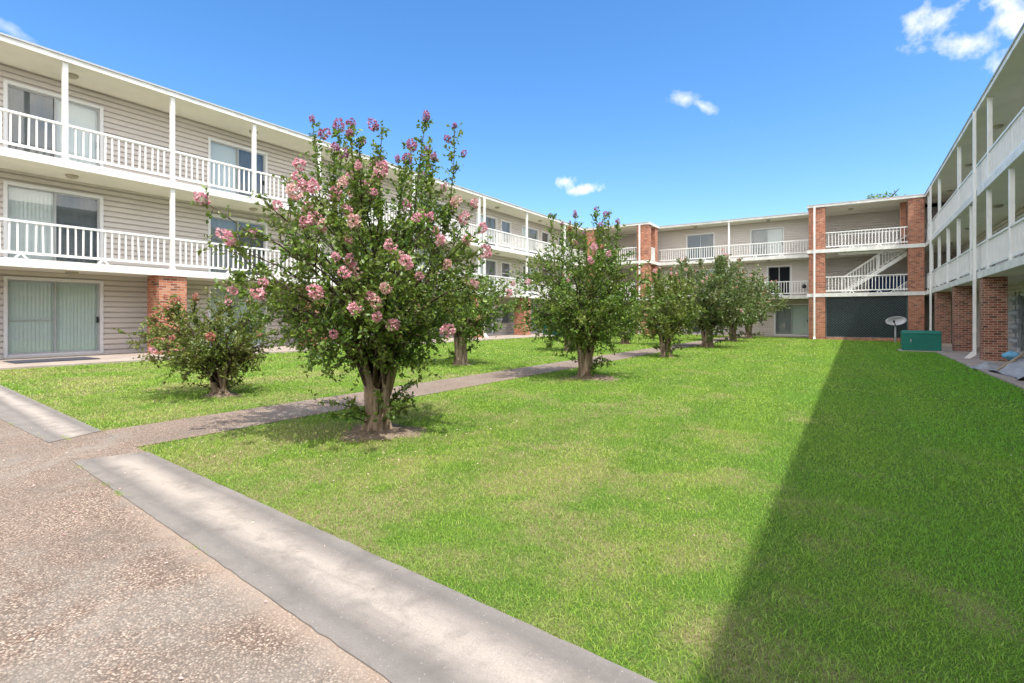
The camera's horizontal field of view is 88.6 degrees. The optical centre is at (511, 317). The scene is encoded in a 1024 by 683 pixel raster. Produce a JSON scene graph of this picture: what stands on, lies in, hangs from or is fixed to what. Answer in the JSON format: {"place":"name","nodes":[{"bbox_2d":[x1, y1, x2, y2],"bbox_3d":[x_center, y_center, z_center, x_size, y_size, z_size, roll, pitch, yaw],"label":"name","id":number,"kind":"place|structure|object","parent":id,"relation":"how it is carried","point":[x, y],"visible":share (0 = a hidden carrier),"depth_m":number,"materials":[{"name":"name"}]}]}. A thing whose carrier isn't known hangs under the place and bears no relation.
{"place":"outdoors","nodes":[
{"label":"outdoors","id":0,"kind":"place"},
{"bbox_2d":[0,419,389,682],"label":"courtyard paving","id":1,"kind":"structure","parent":0,"point":[131,606],"depth_m":2.47,"materials":[{"name":"beige gravel"}]},
{"bbox_2d":[10,366,723,678],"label":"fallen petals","id":2,"kind":"object","parent":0,"point":[181,677],"visible":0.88,"depth_m":5.08,"materials":[{"name":"pink plant"}]},
{"bbox_2d":[102,336,744,447],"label":"garden path","id":3,"kind":"structure","parent":0,"point":[153,433],"depth_m":7.27,"materials":[{"name":"grey concrete"}]},
{"bbox_2d":[200,341,738,442],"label":"bare soil","id":4,"kind":"structure","parent":0,"point":[397,430],"depth_m":5.97,"materials":[{"name":"brown soil"}]},
{"bbox_2d":[113,287,277,394],"bbox_3d":[-4.971,0.420,8.593,2.333,1.854,2.368,0,0,33],"label":"crape myrtle","id":5,"kind":"object","parent":4,"relation":"on","point":[197,354],"visible":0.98,"depth_m":8.45,"materials":[{"name":"green plant"}]},
{"bbox_2d":[191,110,520,431],"bbox_3d":[-1.588,-0.453,6.006,3.358,3.677,3.337,0,0,33],"label":"crape myrtle","id":6,"kind":"object","parent":4,"relation":"on","point":[381,352],"visible":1,"depth_m":5.57,"materials":[{"name":"green plant"}]},
{"bbox_2d":[416,264,515,364],"bbox_3d":[-1.426,-0.077,14.235,3.177,2.829,3.126,0,0,33],"label":"crape myrtle","id":7,"kind":"object","parent":4,"relation":"on","point":[461,339],"visible":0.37,"depth_m":14.14,"materials":[{"name":"green plant"}]},
{"bbox_2d":[535,273,598,350],"bbox_3d":[2.104,-0.195,19.899,2.625,3.062,2.782,0,0,33],"label":"crape myrtle","id":8,"kind":"object","parent":4,"relation":"on","point":[568,302],"visible":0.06,"depth_m":19.89,"materials":[{"name":"green plant"}]},
{"bbox_2d":[501,206,683,376],"bbox_3d":[1.595,-0.481,11.713,3.708,3.724,3.535,0,0,-2],"label":"crape myrtle","id":9,"kind":"object","parent":4,"relation":"on","point":[576,316],"visible":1,"depth_m":11.19,"materials":[{"name":"green plant"}]},
{"bbox_2d":[601,291,645,343],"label":"crape myrtle","id":10,"kind":"object","parent":4,"relation":"on","point":[625,340],"visible":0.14,"depth_m":25.33,"materials":[{"name":"green plant"}]},
{"bbox_2d":[626,267,707,356],"bbox_3d":[5.080,-0.162,17.688,2.569,3.084,2.642,0,0,-9],"label":"crape myrtle","id":11,"kind":"object","parent":4,"relation":"on","point":[669,329],"visible":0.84,"depth_m":17.35,"materials":[{"name":"green plant"}]},
{"bbox_2d":[652,248,774,347],"bbox_3d":[8.665,-0.833,23.198,5.298,4.437,5.485,0,0,33],"label":"crape myrtle","id":12,"kind":"object","parent":4,"relation":"on","point":[724,311],"visible":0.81,"depth_m":22.64,"materials":[{"name":"green plant"}]},
{"bbox_2d":[696,270,770,340],"bbox_3d":[12.259,-0.688,29.597,4.009,4.123,4.201,0,0,19],"label":"crape myrtle","id":13,"kind":"object","parent":4,"relation":"on","point":[733,335],"visible":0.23,"depth_m":28.66,"materials":[{"name":"green plant"}]},
{"bbox_2d":[729,275,789,337],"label":"crape myrtle","id":14,"kind":"object","parent":4,"relation":"on","point":[749,334],"visible":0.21,"depth_m":33.37,"materials":[{"name":"green plant"}]},
{"bbox_2d":[0,333,1023,682],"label":"ground","id":15,"kind":"structure","parent":0,"point":[624,565],"depth_m":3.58,"materials":[{"name":"green plant"}]},
{"bbox_2d":[0,385,100,442],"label":"concrete strip","id":16,"kind":"object","parent":15,"relation":"on","point":[28,415],"visible":0.88,"depth_m":6.51,"materials":[{"name":"grey concrete"}]},
{"bbox_2d":[0,332,609,369],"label":"walkway","id":17,"kind":"structure","parent":15,"relation":"on","point":[117,357],"depth_m":14.80,"materials":[{"name":"concrete"}]},
{"bbox_2d":[3,357,100,363],"bbox_3d":[-12.212,1.119,13.973,1.000,0.026,1.750,0,0,33],"label":"door mat","id":18,"kind":"object","parent":17,"relation":"on","point":[49,360],"depth_m":13.82,"materials":[{"name":"grey concrete"}]},
{"bbox_2d":[0,32,585,358],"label":"apartment wing","id":19,"kind":"structure","parent":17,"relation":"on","point":[105,173],"depth_m":16.42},
{"bbox_2d":[3,276,103,357],"bbox_3d":[-13.267,-0.026,15.247,0.204,2.225,2.270,0,0,33],"label":"sliding door","id":20,"kind":"structure","parent":19,"relation":"in","point":[42,316],"depth_m":15.21,"materials":[{"name":"glass"}]},
{"bbox_2d":[3,180,103,263],"bbox_3d":[-13.267,-2.623,15.247,0.204,2.225,2.270,0,0,33],"label":"sliding door","id":21,"kind":"structure","parent":19,"relation":"in","point":[21,201],"depth_m":15.21,"materials":[{"name":"glass"}]},
{"bbox_2d":[3,79,103,166],"bbox_3d":[-13.267,-5.372,15.247,0.204,2.225,2.270,0,0,33],"label":"sliding door","id":22,"kind":"structure","parent":19,"relation":"in","point":[18,97],"depth_m":15.19,"materials":[{"name":"glass"}]},
{"bbox_2d":[207,286,267,346],"bbox_3d":[-10.328,-0.026,19.777,0.204,2.225,2.270,0,0,33],"label":"sliding door","id":23,"kind":"structure","parent":19,"relation":"in","point":[210,288],"depth_m":19.65,"materials":[{"name":"glass"}]},
{"bbox_2d":[207,214,267,275],"bbox_3d":[-10.328,-2.623,19.777,0.204,2.225,2.270,0,0,33],"label":"sliding door","id":24,"kind":"structure","parent":19,"relation":"in","point":[217,221],"depth_m":19.66,"materials":[{"name":"glass"}]},
{"bbox_2d":[207,137,267,198],"bbox_3d":[-10.328,-5.372,19.777,0.204,2.225,2.270,0,0,33],"label":"sliding door","id":25,"kind":"structure","parent":19,"relation":"in","point":[218,150],"depth_m":19.73,"materials":[{"name":"glass"}]},
{"bbox_2d":[332,236,371,280],"bbox_3d":[-7.400,-2.623,24.290,0.204,2.225,2.270,0,0,33],"label":"sliding door","id":26,"kind":"structure","parent":19,"relation":"in","point":[333,236],"depth_m":23.99,"materials":[{"name":"metal"}]},
{"bbox_2d":[332,174,371,220],"bbox_3d":[-7.400,-5.372,24.290,0.204,2.225,2.270,0,0,33],"label":"sliding door","id":27,"kind":"structure","parent":19,"relation":"in","point":[332,174],"depth_m":24.04,"materials":[{"name":"metal"}]},
{"bbox_2d":[417,248,445,287],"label":"sliding door","id":28,"kind":"structure","parent":19,"relation":"in","point":[420,250],"depth_m":28.46,"materials":[{"name":"metal"}]},
{"bbox_2d":[417,197,445,234],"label":"sliding door","id":29,"kind":"structure","parent":19,"relation":"in","point":[418,200],"depth_m":29.32,"materials":[{"name":"metal"}]},
{"bbox_2d":[475,257,496,291],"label":"sliding door","id":30,"kind":"structure","parent":19,"relation":"in","point":[490,263],"depth_m":33.63,"materials":[{"name":"glass"}]},
{"bbox_2d":[475,212,496,245],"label":"sliding door","id":31,"kind":"structure","parent":19,"relation":"in","point":[491,222],"depth_m":33.58,"materials":[{"name":"glass"}]},
{"bbox_2d":[486,301,492,334],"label":"sliding door","id":32,"kind":"structure","parent":19,"relation":"in","point":[489,333],"depth_m":33.59,"materials":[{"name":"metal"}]},
{"bbox_2d":[502,310,507,322],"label":"electric meter","id":33,"kind":"object","parent":19,"relation":"attached to","point":[505,319],"visible":0.49,"depth_m":34.61,"materials":[{"name":"grey metal"}]},
{"bbox_2d":[501,262,510,284],"bbox_3d":[-0.450,-2.955,35.010,0.175,1.490,1.190,0,0,33],"label":"window","id":34,"kind":"structure","parent":19,"relation":"in","point":[505,266],"depth_m":35.15,"materials":[{"name":"clear glass"}]},
{"bbox_2d":[501,220,510,243],"bbox_3d":[-0.450,-5.705,35.010,0.175,1.490,1.190,0,0,33],"label":"window","id":35,"kind":"structure","parent":19,"relation":"in","point":[505,225],"depth_m":35.15,"materials":[{"name":"clear glass"}]},
{"bbox_2d":[521,264,538,294],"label":"sliding door","id":36,"kind":"structure","parent":19,"relation":"in","point":[523,267],"depth_m":37.60,"materials":[{"name":"metal"}]},
{"bbox_2d":[521,225,538,253],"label":"sliding door","id":37,"kind":"structure","parent":19,"relation":"in","point":[533,233],"depth_m":37.92,"materials":[{"name":"glass"}]},
{"bbox_2d":[531,302,538,332],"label":"sliding door","id":38,"kind":"structure","parent":19,"relation":"in","point":[531,302],"depth_m":38.21,"materials":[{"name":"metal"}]},
{"bbox_2d":[542,268,548,287],"bbox_3d":[2.462,-2.955,39.498,0.175,1.490,1.190,0,0,33],"label":"window","id":39,"kind":"structure","parent":19,"relation":"in","point":[543,271],"depth_m":39.60,"materials":[{"name":"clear glass"}]},
{"bbox_2d":[541,231,549,250],"bbox_3d":[2.462,-5.705,39.498,0.175,1.490,1.190,0,0,33],"label":"window","id":40,"kind":"structure","parent":19,"relation":"in","point":[545,236],"depth_m":39.66,"materials":[{"name":"clear glass"}]},
{"bbox_2d":[558,235,570,260],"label":"sliding door","id":41,"kind":"structure","parent":19,"relation":"in","point":[559,239],"depth_m":42.11,"materials":[{"name":"metal"}]},
{"bbox_2d":[73,451,656,682],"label":"concrete strip","id":42,"kind":"object","parent":15,"relation":"on","point":[414,628],"visible":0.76,"depth_m":2.51,"materials":[{"name":"grey concrete"}]},
{"bbox_2d":[586,222,658,334],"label":"stair tower","id":43,"kind":"structure","parent":15,"relation":"on","point":[647,241],"depth_m":39.28,"materials":[{"name":"brick"}]},
{"bbox_2d":[583,202,952,339],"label":"apartment wing","id":44,"kind":"structure","parent":15,"relation":"on","point":[775,247],"depth_m":37.17,"materials":[{"name":"white paint"}]},
{"bbox_2d":[686,269,714,296],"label":"sliding door","id":45,"kind":"structure","parent":44,"relation":"in","point":[710,270],"depth_m":40.33,"materials":[{"name":"glass"}]},
{"bbox_2d":[686,232,714,260],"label":"sliding door","id":46,"kind":"structure","parent":44,"relation":"in","point":[702,239],"depth_m":40.45,"materials":[{"name":"glass"}]},
{"bbox_2d":[686,325,715,333],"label":"sliding door","id":47,"kind":"structure","parent":44,"relation":"in","point":[699,332],"depth_m":40.63,"materials":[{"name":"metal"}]},
{"bbox_2d":[750,226,783,256],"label":"sliding door","id":48,"kind":"structure","parent":44,"relation":"in","point":[773,234],"depth_m":37.92,"materials":[{"name":"glass"}]},
{"bbox_2d":[767,265,791,295],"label":"sliding door","id":49,"kind":"structure","parent":44,"relation":"in","point":[779,272],"depth_m":37.45,"materials":[{"name":"glass"}]},
{"bbox_2d":[774,304,808,335],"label":"sliding door","id":50,"kind":"structure","parent":44,"relation":"in","point":[794,320],"depth_m":37.05,"materials":[{"name":"glass"}]},
{"bbox_2d":[869,276,906,291],"bbox_3d":[24.039,-2.080,33.194,2.400,1.080,0.120,0,0,33],"label":"tarpaulin","id":51,"kind":"object","parent":44,"relation":"on","point":[903,279],"visible":0.37,"depth_m":33.30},
{"bbox_2d":[630,332,951,341],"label":"walkway","id":52,"kind":"structure","parent":15,"relation":"on","point":[758,335],"depth_m":36.69,"materials":[{"name":"concrete"}]},
{"bbox_2d":[807,194,924,341],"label":"stair tower","id":53,"kind":"structure","parent":15,"relation":"on","point":[912,244],"depth_m":31.80,"materials":[{"name":"paint"}]},
{"bbox_2d":[826,295,907,337],"bbox_3d":[21.327,-0.048,31.678,4.106,2.525,0.045,0,0,33],"label":"fence","id":54,"kind":"object","parent":53,"relation":"on","point":[859,316],"visible":0.93,"depth_m":31.71,"materials":[{"name":"metal"}]},
{"bbox_2d":[867,189,905,198],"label":"background tree","id":55,"kind":"object","parent":15,"relation":"on","point":[873,197],"visible":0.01,"depth_m":45.31,"materials":[{"name":"green plant"}]},
{"bbox_2d":[885,316,906,342],"bbox_3d":[21.425,0.698,29.203,0.897,1.587,0.615,0,0,-4],"label":"satellite dish","id":56,"kind":"object","parent":15,"relation":"on","point":[896,320],"visible":1,"depth_m":29.36,"materials":[{"name":"grey metal"}]},
{"bbox_2d":[897,330,944,351],"bbox_3d":[17.059,0.990,21.922,1.480,0.910,1.150,0,0,33],"label":"utility cabinet","id":57,"kind":"object","parent":15,"relation":"on","point":[920,341],"visible":0.97,"depth_m":21.53,"materials":[{"name":"metal"}]},
{"bbox_2d":[936,346,1023,388],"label":"walkway","id":58,"kind":"structure","parent":15,"relation":"on","point":[957,356],"depth_m":16.44,"materials":[{"name":"concrete"}]},
{"bbox_2d":[924,22,1023,360],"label":"apartment wing","id":59,"kind":"structure","parent":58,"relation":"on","point":[975,226],"depth_m":18.01,"materials":[{"name":"white paint"}]},
{"bbox_2d":[984,230,997,269],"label":"sliding door","id":60,"kind":"structure","parent":59,"relation":"in","point":[994,232],"depth_m":22.90,"materials":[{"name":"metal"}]},
{"bbox_2d":[1009,306,1015,318],"bbox_3d":[18.800,-0.210,19.690,0.230,0.500,0.260,0,0,33],"label":"electric meter","id":61,"kind":"object","parent":59,"relation":"attached to","point":[1013,316],"visible":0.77,"depth_m":19.64,"materials":[{"name":"grey metal"}]},
{"bbox_2d":[1009,292,1015,304],"bbox_3d":[18.800,-0.730,19.690,0.230,0.500,0.260,0,0,33],"label":"electric meter","id":62,"kind":"object","parent":59,"relation":"attached to","point":[1012,301],"visible":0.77,"depth_m":19.64,"materials":[{"name":"grey metal"}]},
{"bbox_2d":[1009,333,1015,346],"bbox_3d":[18.800,0.830,19.690,0.230,0.500,0.260,0,0,33],"label":"electric meter","id":63,"kind":"object","parent":59,"relation":"attached to","point":[1013,344],"visible":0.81,"depth_m":19.64,"materials":[{"name":"grey metal"}]},
{"bbox_2d":[1009,319,1015,332],"bbox_3d":[18.800,0.310,19.690,0.230,0.500,0.260,0,0,33],"label":"electric meter","id":64,"kind":"object","parent":59,"relation":"attached to","point":[1013,330],"visible":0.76,"depth_m":19.65,"materials":[{"name":"grey metal"}]},
{"bbox_2d":[1012,319,1021,332],"bbox_3d":[18.500,0.310,19.228,0.230,0.500,0.260,0,0,33],"label":"electric meter","id":65,"kind":"object","parent":59,"relation":"attached to","point":[1017,327],"visible":1,"depth_m":19.13,"materials":[{"name":"grey metal"}]},
{"bbox_2d":[1012,334,1021,347],"bbox_3d":[18.500,0.830,19.228,0.230,0.500,0.260,0,0,33],"label":"electric meter","id":66,"kind":"object","parent":59,"relation":"attached to","point":[1017,341],"visible":1,"depth_m":19.14,"materials":[{"name":"grey metal"}]},
{"bbox_2d":[1012,305,1021,318],"bbox_3d":[18.500,-0.210,19.228,0.230,0.500,0.260,0,0,33],"label":"electric meter","id":67,"kind":"object","parent":59,"relation":"attached to","point":[1018,313],"visible":1,"depth_m":19.11,"materials":[{"name":"grey metal"}]},
{"bbox_2d":[1012,291,1021,304],"bbox_3d":[18.500,-0.730,19.228,0.230,0.500,0.260,0,0,33],"label":"electric meter","id":68,"kind":"object","parent":59,"relation":"attached to","point":[1018,299],"visible":0.98,"depth_m":19.11,"materials":[{"name":"grey metal"}]},
{"bbox_2d":[1017,293,1023,353],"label":"sliding door","id":69,"kind":"structure","parent":59,"relation":"in","point":[1019,350],"depth_m":19.37,"materials":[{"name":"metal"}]},
{"bbox_2d":[1017,213,1023,257],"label":"sliding door","id":70,"kind":"structure","parent":59,"relation":"in","point":[1021,216],"depth_m":19.32,"materials":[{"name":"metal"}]},
{"bbox_2d":[968,362,1000,369],"bbox_3d":[12.887,1.277,14.168,0.848,0.174,1.050,0,0,33],"label":"rag heap","id":71,"kind":"object","parent":58,"relation":"on","point":[989,365],"visible":0.77,"depth_m":14.02,"materials":[{"name":"grey fabric"}]},
{"bbox_2d":[987,351,1023,379],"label":"scrap sheet","id":72,"kind":"object","parent":58,"relation":"on","point":[1014,367],"visible":1,"depth_m":12.78,"materials":[{"name":"grey wood"}]},
{"bbox_2d":[1001,351,1019,359],"bbox_3d":[12.981,0.986,13.629,0.395,0.270,0.337,0,0,33],"label":"cloth bundle","id":73,"kind":"object","parent":58,"relation":"on","point":[1010,355],"visible":0.79,"depth_m":13.58,"materials":[{"name":"blue fabric"}]},
{"bbox_2d":[0,0,1023,227],"label":"sky","id":74,"kind":"structure","parent":0,"point":[658,112],"materials":[{"name":"blue"}]},
{"bbox_2d":[942,344,951,347],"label":"concrete block","id":75,"kind":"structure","parent":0,"point":[947,345],"depth_m":24.18,"materials":[{"name":"concrete"}]}
]}

